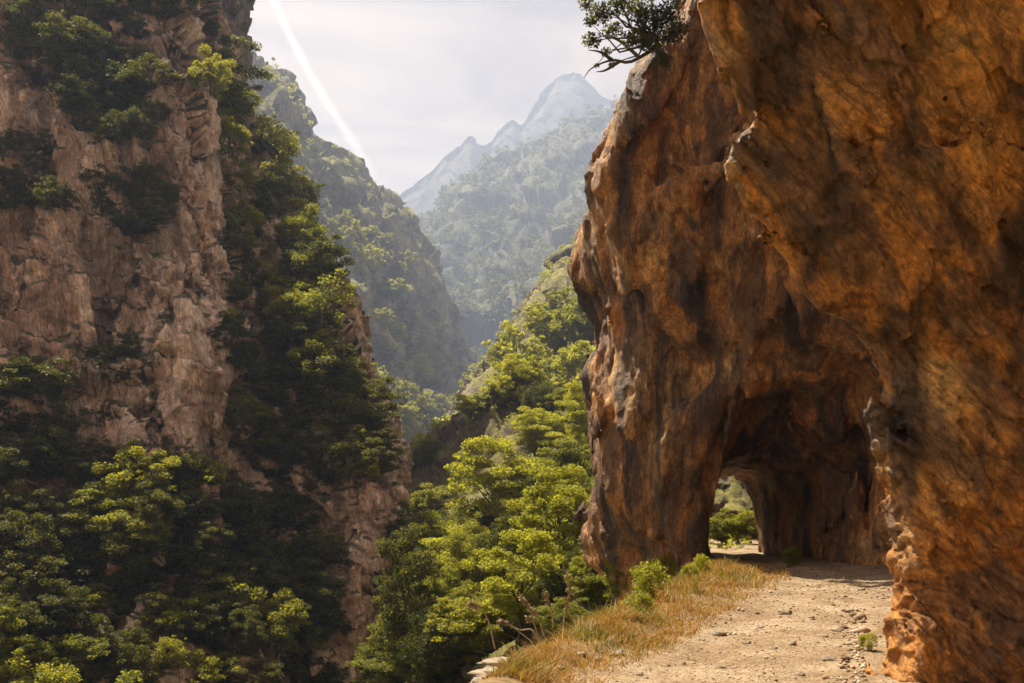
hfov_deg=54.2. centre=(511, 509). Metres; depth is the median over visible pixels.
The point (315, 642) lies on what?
cliff shrub
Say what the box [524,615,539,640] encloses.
dry flower stalk
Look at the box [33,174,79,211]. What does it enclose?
cliff shrub
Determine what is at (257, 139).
cliff shrub
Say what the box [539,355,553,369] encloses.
tree
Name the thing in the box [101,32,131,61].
cliff shrub
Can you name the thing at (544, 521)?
bush
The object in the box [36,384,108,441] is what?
cliff shrub
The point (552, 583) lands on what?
bush
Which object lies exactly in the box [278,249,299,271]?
cliff shrub
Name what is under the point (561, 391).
bush
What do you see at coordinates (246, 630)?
cliff shrub
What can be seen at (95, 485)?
cliff shrub
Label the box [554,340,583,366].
tree
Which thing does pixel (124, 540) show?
cliff shrub
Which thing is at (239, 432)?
cliff shrub
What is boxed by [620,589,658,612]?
weed
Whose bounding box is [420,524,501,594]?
broadleaf tree
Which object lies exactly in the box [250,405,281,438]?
cliff shrub
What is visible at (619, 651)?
stone
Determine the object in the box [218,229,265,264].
cliff shrub
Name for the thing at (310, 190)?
cliff shrub
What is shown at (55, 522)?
cliff shrub
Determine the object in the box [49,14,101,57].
cliff shrub
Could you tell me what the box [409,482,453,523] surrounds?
bush
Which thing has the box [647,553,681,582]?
weed
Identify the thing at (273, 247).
cliff shrub
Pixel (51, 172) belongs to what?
cliff shrub
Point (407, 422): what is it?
tree
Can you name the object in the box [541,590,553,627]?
dry flower stalk
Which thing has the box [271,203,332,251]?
cliff shrub
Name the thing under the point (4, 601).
cliff shrub
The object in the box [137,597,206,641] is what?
cliff shrub
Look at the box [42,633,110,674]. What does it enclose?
cliff shrub
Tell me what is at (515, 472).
broadleaf tree
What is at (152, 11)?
cliff shrub
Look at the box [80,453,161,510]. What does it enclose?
cliff shrub
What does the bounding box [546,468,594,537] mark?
broadleaf tree
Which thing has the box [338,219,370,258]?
tree
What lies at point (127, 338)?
cliff shrub
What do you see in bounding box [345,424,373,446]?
cliff shrub
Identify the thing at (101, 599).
cliff shrub
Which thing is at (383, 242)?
tree
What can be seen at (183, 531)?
cliff shrub
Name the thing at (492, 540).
broadleaf tree
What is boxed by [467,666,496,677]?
ledge stone
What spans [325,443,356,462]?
cliff shrub
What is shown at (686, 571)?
weed
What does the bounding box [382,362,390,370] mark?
tree
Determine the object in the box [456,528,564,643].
broadleaf tree
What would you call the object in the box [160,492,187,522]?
cliff shrub
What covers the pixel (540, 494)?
broadleaf tree
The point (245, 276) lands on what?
cliff shrub
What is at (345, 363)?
cliff shrub
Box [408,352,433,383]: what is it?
tree
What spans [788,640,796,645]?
stone
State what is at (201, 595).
cliff shrub
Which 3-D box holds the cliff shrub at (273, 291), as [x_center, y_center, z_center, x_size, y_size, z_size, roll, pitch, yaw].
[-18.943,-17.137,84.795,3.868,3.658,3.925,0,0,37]
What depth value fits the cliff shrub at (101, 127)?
80.60 m
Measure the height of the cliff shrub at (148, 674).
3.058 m
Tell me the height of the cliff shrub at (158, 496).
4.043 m
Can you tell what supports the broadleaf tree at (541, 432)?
on the hillside
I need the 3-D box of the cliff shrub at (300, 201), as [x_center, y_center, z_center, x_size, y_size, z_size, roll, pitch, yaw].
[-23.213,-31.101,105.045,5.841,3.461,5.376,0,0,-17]
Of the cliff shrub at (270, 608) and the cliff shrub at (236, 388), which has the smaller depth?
the cliff shrub at (270, 608)
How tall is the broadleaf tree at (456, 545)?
5.397 m
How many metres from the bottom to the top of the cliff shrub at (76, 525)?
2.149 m
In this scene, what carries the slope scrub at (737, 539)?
on the hillside
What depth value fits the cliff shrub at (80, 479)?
68.47 m
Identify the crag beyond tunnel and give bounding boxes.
[710,476,758,540]
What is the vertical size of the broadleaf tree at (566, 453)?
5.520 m
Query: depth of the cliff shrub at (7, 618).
54.60 m
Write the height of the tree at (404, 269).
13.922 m
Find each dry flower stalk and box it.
[466,600,495,648]
[496,617,539,644]
[516,593,545,637]
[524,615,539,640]
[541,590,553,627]
[562,573,572,629]
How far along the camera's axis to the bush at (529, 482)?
74.05 m
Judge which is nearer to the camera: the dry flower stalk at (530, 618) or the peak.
the dry flower stalk at (530, 618)
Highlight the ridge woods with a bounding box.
[257,57,467,444]
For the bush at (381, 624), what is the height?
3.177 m
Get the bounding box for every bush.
[345,645,410,682]
[353,642,383,665]
[365,631,394,650]
[367,607,415,636]
[383,630,426,682]
[395,612,475,682]
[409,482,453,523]
[410,433,440,468]
[415,594,471,625]
[423,596,523,665]
[424,507,477,547]
[441,608,486,666]
[450,580,500,601]
[454,504,500,557]
[457,594,478,634]
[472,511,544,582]
[475,590,528,641]
[477,546,532,580]
[513,517,577,534]
[516,465,566,509]
[518,380,557,415]
[526,597,595,632]
[533,569,573,602]
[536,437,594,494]
[537,499,562,516]
[544,387,583,411]
[564,546,582,573]
[564,556,610,609]
[709,508,749,543]
[732,510,757,540]
[751,529,758,541]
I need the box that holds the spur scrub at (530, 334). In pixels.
[432,237,594,423]
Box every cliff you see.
[0,0,414,682]
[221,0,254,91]
[567,0,1023,682]
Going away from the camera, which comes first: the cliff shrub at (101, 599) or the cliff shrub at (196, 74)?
the cliff shrub at (101, 599)
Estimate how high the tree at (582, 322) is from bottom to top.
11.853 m
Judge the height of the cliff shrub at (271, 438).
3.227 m
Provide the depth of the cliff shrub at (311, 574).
71.12 m
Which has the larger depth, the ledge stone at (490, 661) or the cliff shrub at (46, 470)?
the cliff shrub at (46, 470)
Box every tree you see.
[0,655,55,682]
[34,663,82,682]
[114,670,142,682]
[252,112,300,174]
[302,267,359,341]
[323,217,338,232]
[338,209,354,235]
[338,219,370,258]
[356,240,373,251]
[359,243,385,276]
[367,522,446,682]
[369,225,382,236]
[374,307,395,331]
[376,233,394,249]
[377,278,412,302]
[381,498,419,567]
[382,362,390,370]
[383,277,402,293]
[388,317,406,342]
[392,260,407,277]
[392,308,399,320]
[397,380,419,399]
[397,402,419,423]
[398,565,458,615]
[401,248,417,270]
[401,416,412,428]
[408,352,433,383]
[409,509,456,600]
[413,390,443,421]
[417,394,427,407]
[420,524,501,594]
[427,632,463,682]
[428,402,441,417]
[433,394,451,406]
[441,511,502,591]
[444,435,543,523]
[452,393,484,425]
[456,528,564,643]
[467,393,495,410]
[478,370,519,408]
[481,320,552,372]
[482,387,521,412]
[484,353,546,412]
[491,361,517,380]
[493,498,534,530]
[503,463,590,594]
[505,406,564,456]
[510,354,549,392]
[510,586,543,634]
[521,305,559,346]
[522,415,586,459]
[525,301,553,321]
[532,396,556,415]
[537,342,546,359]
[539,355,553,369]
[539,355,562,378]
[544,285,573,322]
[545,332,568,349]
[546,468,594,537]
[547,301,589,347]
[548,380,587,454]
[549,340,595,379]
[549,376,566,387]
[550,374,573,389]
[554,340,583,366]
[565,297,582,316]
[565,322,593,340]
[568,295,593,344]
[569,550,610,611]
[578,0,689,77]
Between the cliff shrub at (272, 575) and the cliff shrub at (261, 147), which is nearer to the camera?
the cliff shrub at (272, 575)
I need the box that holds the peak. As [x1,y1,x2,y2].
[399,72,613,217]
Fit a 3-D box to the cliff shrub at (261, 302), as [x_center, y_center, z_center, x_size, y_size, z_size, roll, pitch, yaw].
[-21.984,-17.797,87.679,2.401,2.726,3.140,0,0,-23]
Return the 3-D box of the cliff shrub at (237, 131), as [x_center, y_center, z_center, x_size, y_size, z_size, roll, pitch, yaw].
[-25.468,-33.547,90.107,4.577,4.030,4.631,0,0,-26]
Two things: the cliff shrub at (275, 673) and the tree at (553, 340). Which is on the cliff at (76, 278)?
the cliff shrub at (275, 673)
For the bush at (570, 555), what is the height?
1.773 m
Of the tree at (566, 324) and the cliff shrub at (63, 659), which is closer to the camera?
the cliff shrub at (63, 659)
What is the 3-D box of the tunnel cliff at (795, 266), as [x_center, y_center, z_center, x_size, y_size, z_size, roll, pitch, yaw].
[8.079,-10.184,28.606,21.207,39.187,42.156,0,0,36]
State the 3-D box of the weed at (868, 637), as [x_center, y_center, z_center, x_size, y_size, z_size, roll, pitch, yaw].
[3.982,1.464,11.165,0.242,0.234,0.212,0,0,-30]
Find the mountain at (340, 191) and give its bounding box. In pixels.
[246,51,477,443]
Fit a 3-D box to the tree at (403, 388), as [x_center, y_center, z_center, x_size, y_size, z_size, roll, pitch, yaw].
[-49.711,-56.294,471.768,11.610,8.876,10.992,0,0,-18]
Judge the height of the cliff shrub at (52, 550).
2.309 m
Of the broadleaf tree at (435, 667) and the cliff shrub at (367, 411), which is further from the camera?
the cliff shrub at (367, 411)
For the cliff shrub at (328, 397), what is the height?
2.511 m
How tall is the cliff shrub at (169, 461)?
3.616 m
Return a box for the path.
[542,539,910,682]
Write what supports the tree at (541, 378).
on the hillside
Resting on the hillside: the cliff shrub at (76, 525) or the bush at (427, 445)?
the bush at (427, 445)
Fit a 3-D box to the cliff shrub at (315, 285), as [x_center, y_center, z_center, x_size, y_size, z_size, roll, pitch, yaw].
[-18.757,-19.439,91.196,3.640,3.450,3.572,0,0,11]
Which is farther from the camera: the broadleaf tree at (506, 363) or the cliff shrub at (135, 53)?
the broadleaf tree at (506, 363)
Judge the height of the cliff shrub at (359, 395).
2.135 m
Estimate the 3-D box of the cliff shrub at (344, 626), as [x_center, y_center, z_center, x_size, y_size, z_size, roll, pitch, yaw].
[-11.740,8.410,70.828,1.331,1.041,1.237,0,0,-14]
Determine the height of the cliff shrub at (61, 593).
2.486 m
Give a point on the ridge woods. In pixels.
(355, 256)
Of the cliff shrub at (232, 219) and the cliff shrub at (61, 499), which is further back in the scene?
the cliff shrub at (232, 219)
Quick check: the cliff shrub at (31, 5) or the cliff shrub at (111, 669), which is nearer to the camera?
the cliff shrub at (111, 669)
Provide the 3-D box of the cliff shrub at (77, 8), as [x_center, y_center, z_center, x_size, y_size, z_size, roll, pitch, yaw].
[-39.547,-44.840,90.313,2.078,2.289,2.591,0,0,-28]
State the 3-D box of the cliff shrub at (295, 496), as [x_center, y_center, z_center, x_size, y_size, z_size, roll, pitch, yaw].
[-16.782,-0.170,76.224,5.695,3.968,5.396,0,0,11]
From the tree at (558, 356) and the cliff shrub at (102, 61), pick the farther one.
the tree at (558, 356)
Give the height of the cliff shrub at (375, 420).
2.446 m
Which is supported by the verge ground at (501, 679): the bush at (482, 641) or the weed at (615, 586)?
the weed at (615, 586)
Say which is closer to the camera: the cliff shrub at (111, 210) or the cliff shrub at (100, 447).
the cliff shrub at (100, 447)
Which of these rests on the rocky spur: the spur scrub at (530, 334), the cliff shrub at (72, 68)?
the spur scrub at (530, 334)
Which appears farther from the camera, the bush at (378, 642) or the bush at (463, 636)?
the bush at (378, 642)
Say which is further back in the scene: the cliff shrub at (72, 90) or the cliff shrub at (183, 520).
the cliff shrub at (72, 90)
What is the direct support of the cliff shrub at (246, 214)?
on the cliff at (76, 278)
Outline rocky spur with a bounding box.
[445,244,595,419]
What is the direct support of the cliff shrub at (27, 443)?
on the cliff at (76, 278)
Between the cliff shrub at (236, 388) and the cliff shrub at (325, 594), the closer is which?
the cliff shrub at (325, 594)
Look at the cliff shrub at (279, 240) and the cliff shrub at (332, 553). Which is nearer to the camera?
the cliff shrub at (332, 553)
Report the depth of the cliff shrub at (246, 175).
90.16 m
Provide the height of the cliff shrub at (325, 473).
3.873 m
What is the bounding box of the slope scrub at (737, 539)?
[409,372,757,594]
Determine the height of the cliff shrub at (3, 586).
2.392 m
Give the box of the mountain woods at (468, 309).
[417,94,618,372]
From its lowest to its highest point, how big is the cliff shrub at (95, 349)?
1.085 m
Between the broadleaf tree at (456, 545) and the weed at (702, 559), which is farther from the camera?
the broadleaf tree at (456, 545)
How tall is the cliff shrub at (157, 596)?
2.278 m
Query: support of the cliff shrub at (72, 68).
on the cliff at (76, 278)
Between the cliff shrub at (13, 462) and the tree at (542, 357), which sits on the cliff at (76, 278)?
the cliff shrub at (13, 462)
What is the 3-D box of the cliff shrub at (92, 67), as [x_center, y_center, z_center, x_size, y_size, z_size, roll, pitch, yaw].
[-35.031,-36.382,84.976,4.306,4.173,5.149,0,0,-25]
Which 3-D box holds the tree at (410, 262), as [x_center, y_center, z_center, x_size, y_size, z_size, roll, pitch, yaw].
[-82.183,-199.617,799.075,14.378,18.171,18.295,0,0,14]
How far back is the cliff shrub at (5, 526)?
60.55 m
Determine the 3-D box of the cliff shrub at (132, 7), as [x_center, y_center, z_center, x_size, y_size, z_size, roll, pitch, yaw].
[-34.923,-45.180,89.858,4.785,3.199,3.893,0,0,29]
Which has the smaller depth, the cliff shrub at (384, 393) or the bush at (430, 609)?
the bush at (430, 609)
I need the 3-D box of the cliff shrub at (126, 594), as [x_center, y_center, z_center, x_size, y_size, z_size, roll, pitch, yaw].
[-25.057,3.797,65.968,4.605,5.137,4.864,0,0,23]
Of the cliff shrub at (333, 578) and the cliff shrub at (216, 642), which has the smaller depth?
the cliff shrub at (216, 642)
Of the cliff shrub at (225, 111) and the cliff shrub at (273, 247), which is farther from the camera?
the cliff shrub at (225, 111)
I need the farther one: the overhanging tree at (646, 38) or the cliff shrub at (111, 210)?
the cliff shrub at (111, 210)
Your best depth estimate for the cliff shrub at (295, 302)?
83.29 m
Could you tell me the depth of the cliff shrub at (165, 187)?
80.01 m
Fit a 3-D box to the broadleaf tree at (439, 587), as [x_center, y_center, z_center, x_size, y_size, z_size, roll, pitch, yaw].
[-5.167,5.850,62.271,4.208,5.165,4.468,0,0,-35]
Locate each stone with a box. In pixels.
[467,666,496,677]
[470,676,484,682]
[477,656,509,665]
[610,649,624,655]
[709,630,726,635]
[715,665,724,668]
[777,609,792,614]
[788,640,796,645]
[794,672,805,675]
[821,655,836,660]
[831,628,842,631]
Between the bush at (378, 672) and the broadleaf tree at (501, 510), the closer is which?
the bush at (378, 672)
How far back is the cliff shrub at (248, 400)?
77.59 m
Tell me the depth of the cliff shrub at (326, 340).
81.46 m
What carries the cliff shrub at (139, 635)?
on the cliff at (76, 278)
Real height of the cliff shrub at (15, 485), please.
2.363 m
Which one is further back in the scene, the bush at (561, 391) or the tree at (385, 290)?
the tree at (385, 290)
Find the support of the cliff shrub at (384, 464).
on the cliff at (76, 278)
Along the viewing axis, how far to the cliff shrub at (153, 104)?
82.82 m
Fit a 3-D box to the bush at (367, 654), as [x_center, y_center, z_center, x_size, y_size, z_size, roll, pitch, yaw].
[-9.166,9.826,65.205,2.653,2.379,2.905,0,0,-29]
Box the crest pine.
[211,34,273,94]
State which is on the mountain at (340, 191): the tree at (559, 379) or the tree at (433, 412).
the tree at (433, 412)
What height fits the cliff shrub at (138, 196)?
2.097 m
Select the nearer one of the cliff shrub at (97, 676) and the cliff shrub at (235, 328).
the cliff shrub at (97, 676)
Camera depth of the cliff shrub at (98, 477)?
68.57 m
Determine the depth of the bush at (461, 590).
53.60 m
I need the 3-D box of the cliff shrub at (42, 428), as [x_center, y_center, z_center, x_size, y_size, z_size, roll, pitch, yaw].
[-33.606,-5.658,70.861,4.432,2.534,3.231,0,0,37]
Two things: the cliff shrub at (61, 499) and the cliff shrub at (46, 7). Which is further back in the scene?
the cliff shrub at (46, 7)
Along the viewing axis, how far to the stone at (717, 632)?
13.00 m
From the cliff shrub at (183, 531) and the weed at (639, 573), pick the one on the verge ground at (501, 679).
the weed at (639, 573)
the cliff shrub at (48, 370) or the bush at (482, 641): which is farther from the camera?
the cliff shrub at (48, 370)
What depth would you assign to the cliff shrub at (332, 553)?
72.74 m
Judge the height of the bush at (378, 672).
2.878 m
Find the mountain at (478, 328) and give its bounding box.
[419,99,617,355]
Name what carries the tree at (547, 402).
on the hillside
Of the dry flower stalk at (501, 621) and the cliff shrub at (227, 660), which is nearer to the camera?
the dry flower stalk at (501, 621)
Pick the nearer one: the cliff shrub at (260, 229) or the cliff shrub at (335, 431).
the cliff shrub at (335, 431)
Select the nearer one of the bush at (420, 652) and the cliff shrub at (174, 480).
the bush at (420, 652)
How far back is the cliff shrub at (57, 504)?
65.30 m
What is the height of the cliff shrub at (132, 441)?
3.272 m
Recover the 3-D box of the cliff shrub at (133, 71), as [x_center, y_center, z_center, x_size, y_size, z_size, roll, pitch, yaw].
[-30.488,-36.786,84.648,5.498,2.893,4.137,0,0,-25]
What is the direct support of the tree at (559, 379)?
on the rocky spur
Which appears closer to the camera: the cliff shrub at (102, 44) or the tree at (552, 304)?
the cliff shrub at (102, 44)
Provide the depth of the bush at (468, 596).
53.88 m
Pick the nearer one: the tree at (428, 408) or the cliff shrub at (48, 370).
the cliff shrub at (48, 370)
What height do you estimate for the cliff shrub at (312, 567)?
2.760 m
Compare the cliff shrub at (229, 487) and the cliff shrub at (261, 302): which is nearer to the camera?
the cliff shrub at (229, 487)
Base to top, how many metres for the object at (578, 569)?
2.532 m
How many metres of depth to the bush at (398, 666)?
55.87 m
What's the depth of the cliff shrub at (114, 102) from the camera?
83.21 m
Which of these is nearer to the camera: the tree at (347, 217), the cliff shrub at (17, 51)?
the cliff shrub at (17, 51)
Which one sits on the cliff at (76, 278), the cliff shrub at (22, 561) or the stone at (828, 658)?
the cliff shrub at (22, 561)
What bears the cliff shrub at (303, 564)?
on the cliff at (76, 278)
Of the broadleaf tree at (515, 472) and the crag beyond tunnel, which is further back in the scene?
the broadleaf tree at (515, 472)
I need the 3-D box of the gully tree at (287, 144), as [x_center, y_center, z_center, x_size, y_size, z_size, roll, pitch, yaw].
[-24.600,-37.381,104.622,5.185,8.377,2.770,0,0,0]
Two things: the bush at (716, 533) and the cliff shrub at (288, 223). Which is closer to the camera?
the bush at (716, 533)
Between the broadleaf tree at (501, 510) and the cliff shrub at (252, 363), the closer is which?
the broadleaf tree at (501, 510)
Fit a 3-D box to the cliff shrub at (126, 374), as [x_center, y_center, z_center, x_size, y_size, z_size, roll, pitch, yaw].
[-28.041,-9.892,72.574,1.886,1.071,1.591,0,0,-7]
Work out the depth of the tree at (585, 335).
207.51 m
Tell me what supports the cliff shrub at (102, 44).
on the cliff at (76, 278)
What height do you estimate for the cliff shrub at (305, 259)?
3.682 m
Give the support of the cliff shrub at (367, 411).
on the cliff at (76, 278)
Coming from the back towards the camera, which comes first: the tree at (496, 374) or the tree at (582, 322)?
the tree at (582, 322)
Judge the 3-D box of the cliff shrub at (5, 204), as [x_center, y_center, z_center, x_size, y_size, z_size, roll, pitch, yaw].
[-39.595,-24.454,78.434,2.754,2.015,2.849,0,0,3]
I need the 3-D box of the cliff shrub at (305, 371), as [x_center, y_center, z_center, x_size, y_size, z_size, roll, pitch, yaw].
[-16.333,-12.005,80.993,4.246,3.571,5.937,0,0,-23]
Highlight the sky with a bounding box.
[247,0,673,194]
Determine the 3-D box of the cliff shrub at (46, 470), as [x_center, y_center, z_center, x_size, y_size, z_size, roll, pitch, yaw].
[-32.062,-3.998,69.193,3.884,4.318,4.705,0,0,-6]
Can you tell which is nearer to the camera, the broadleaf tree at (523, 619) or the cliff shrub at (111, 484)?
the broadleaf tree at (523, 619)
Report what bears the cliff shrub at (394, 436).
on the cliff at (76, 278)
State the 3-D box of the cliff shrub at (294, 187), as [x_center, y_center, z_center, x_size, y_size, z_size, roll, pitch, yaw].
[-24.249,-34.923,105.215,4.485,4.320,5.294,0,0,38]
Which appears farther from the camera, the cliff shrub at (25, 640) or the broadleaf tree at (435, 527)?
the broadleaf tree at (435, 527)
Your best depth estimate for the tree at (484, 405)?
122.72 m
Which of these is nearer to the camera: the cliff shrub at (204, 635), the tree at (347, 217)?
the cliff shrub at (204, 635)
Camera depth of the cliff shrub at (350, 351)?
83.53 m
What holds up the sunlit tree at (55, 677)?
on the cliff at (76, 278)
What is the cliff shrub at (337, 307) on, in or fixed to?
on the cliff at (76, 278)
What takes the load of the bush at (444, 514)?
on the hillside
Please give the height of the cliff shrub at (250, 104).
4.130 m
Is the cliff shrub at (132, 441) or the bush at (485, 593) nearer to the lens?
the bush at (485, 593)
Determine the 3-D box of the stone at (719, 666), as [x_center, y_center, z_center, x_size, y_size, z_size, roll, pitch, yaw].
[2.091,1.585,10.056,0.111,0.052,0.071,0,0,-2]
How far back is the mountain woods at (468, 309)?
1639.92 m
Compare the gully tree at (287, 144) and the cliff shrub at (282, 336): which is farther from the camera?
the gully tree at (287, 144)
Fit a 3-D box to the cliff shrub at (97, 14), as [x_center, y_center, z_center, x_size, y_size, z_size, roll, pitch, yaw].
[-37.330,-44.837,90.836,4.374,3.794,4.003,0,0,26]
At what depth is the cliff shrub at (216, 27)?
102.23 m
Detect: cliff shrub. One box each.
[0,0,42,33]
[0,23,41,59]
[0,132,24,161]
[0,163,34,189]
[0,170,52,212]
[0,184,25,211]
[0,353,79,405]
[0,356,51,398]
[0,391,42,436]
[0,431,55,468]
[0,442,34,484]
[0,479,34,512]
[0,489,60,546]
[0,510,62,579]
[0,515,34,558]
[0,539,70,607]
[0,576,31,612]
[0,592,44,648]
[0,604,35,658]
[0,634,59,682]
[4,125,34,146]
[4,635,70,666]
[5,590,76,639]
[9,488,65,512]
[13,0,42,12]
[16,53,66,86]
[18,412,64,445]
[19,147,50,173]
[20,421,83,481]
[21,14,55,42]
[22,648,90,682]
[23,9,93,66]
[27,129,55,156]
[29,547,68,579]
[31,1,63,24]
[31,502,72,546]
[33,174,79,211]
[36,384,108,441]
[40,526,106,566]
[40,585,109,643]
[41,70,99,113]
[41,167,56,181]
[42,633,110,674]
[43,62,81,93]
[46,553,96,594]
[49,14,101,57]
[51,487,85,513]
[51,581,87,619]
[52,449,101,488]
[55,487,116,544]
[57,507,92,536]
[62,101,108,133]
[63,0,85,22]
[65,532,141,588]
[67,625,127,665]
[69,57,90,82]
[72,456,124,484]
[72,477,134,526]
[73,54,123,100]
[75,659,111,682]
[76,162,118,195]
[78,583,118,610]
[79,23,114,63]
[80,438,117,462]
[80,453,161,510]
[83,0,113,32]
[83,505,170,549]
[84,344,106,356]
[87,547,174,603]
[89,54,117,74]
[89,189,114,213]
[91,109,138,144]
[93,0,144,21]
[93,61,136,94]
[93,90,124,115]
[93,352,115,378]
[94,630,146,682]
[96,597,134,629]
[98,515,174,550]
[98,518,169,578]
[99,339,132,358]
[100,201,140,230]
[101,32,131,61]
[104,63,150,111]
[105,164,144,195]
[112,435,155,474]
[112,642,171,682]
[113,206,170,234]
[113,445,183,495]
[115,106,160,138]
[115,327,144,357]
[115,366,137,380]
[116,479,186,534]
[117,14,150,39]
[117,52,186,90]
[120,620,157,656]
[121,42,154,70]
[127,187,146,211]
[130,94,173,123]
[131,157,171,190]
[131,192,180,223]
[133,582,179,617]
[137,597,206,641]
[141,0,178,19]
[146,177,183,204]
[152,444,198,494]
[152,635,190,670]
[159,0,201,17]
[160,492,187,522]
[162,450,229,499]
[162,477,227,543]
[170,575,201,606]
[172,648,225,682]
[174,599,226,646]
[183,563,268,621]
[184,492,225,526]
[186,44,237,100]
[187,520,237,550]
[191,549,259,594]
[196,597,257,660]
[203,17,223,36]
[211,312,256,356]
[215,650,249,682]
[216,107,247,126]
[218,84,263,119]
[218,114,253,158]
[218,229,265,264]
[218,467,256,499]
[220,80,262,115]
[220,156,263,195]
[221,271,254,303]
[222,78,236,98]
[222,192,265,244]
[222,307,242,328]
[222,405,254,431]
[225,345,274,387]
[225,395,276,419]
[226,379,251,404]
[226,421,253,445]
[228,198,259,225]
[228,600,262,633]
[229,550,299,606]
[233,417,286,458]
[233,609,268,657]
[239,653,284,682]
[240,258,259,282]
[242,258,277,284]
[247,338,263,358]
[248,114,300,157]
[248,165,288,222]
[248,291,276,320]
[248,586,311,658]
[249,214,271,241]
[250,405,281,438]
[250,566,317,638]
[251,127,283,151]
[255,481,292,517]
[256,275,308,297]
[256,482,324,530]
[259,242,277,262]
[260,158,309,196]
[261,285,310,324]
[263,291,326,332]
[264,458,310,485]
[265,319,312,347]
[265,539,320,610]
[268,172,293,194]
[269,264,294,286]
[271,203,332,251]
[272,231,299,250]
[275,196,318,225]
[275,248,337,283]
[275,341,367,397]
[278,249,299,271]
[280,655,309,682]
[281,228,354,282]
[285,278,322,306]
[285,339,336,383]
[288,166,325,208]
[289,557,350,610]
[290,355,312,366]
[294,620,333,660]
[295,571,347,638]
[296,550,332,582]
[297,651,339,682]
[298,329,346,357]
[298,390,404,442]
[298,527,353,567]
[303,287,350,314]
[305,303,344,338]
[306,419,346,451]
[308,440,346,486]
[314,667,348,682]
[320,392,360,419]
[321,577,343,589]
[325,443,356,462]
[330,342,356,358]
[330,456,364,483]
[335,430,408,474]
[337,621,355,634]
[344,386,365,401]
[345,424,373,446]
[348,357,382,383]
[348,403,389,430]
[351,456,381,481]
[353,376,406,420]
[356,425,400,448]
[370,569,385,585]
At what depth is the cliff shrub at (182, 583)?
66.82 m
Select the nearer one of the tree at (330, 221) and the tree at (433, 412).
the tree at (433, 412)
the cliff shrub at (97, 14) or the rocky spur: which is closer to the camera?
the cliff shrub at (97, 14)
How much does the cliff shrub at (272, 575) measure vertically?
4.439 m
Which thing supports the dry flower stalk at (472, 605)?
on the verge ground at (501, 679)
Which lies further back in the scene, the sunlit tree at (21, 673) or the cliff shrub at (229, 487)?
the cliff shrub at (229, 487)
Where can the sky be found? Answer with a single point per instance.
(399, 85)
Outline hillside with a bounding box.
[373,387,613,682]
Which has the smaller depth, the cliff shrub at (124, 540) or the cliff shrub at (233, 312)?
the cliff shrub at (124, 540)
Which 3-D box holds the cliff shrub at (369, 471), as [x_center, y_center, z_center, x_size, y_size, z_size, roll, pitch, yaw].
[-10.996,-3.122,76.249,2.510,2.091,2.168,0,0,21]
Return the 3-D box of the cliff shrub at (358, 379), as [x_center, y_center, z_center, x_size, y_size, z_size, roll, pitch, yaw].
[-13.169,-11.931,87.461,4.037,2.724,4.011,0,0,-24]
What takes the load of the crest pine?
on the cliff at (76, 278)
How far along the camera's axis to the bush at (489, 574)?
54.74 m
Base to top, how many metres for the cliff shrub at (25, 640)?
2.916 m
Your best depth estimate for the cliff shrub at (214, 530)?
67.60 m
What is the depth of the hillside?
120.21 m
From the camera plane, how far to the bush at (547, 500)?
72.33 m
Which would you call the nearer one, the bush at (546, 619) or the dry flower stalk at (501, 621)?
the dry flower stalk at (501, 621)
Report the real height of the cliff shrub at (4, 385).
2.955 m
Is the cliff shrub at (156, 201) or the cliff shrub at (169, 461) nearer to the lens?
the cliff shrub at (169, 461)
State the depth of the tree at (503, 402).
123.19 m
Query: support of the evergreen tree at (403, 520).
on the cliff at (76, 278)
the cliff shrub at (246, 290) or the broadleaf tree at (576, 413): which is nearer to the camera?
the cliff shrub at (246, 290)
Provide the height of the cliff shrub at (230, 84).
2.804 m
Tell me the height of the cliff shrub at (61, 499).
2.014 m
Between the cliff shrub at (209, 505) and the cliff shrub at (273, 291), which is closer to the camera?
the cliff shrub at (209, 505)
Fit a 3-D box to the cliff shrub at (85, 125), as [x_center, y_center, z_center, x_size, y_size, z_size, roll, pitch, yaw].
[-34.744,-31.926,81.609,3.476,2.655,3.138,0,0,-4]
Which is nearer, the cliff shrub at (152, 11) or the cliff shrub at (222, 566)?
the cliff shrub at (222, 566)
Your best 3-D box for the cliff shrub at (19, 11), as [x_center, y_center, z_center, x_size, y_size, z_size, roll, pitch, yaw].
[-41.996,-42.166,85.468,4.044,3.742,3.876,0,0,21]
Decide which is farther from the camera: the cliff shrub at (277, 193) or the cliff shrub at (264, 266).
the cliff shrub at (277, 193)
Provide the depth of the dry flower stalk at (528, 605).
12.19 m
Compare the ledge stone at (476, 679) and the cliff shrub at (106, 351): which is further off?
the cliff shrub at (106, 351)
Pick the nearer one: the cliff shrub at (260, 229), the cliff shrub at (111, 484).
the cliff shrub at (111, 484)
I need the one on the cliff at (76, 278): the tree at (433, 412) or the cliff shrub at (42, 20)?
the cliff shrub at (42, 20)
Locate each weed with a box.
[595,560,627,601]
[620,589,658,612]
[628,559,671,597]
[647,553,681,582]
[679,563,699,578]
[691,553,711,569]
[780,546,801,565]
[858,631,879,649]
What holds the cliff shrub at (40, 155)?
on the cliff at (76, 278)
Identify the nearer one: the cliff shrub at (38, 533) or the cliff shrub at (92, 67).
the cliff shrub at (38, 533)
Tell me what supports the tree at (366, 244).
on the mountain at (340, 191)
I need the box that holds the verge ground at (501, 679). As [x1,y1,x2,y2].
[477,540,768,682]
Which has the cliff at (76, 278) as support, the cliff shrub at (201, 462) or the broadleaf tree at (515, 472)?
the cliff shrub at (201, 462)

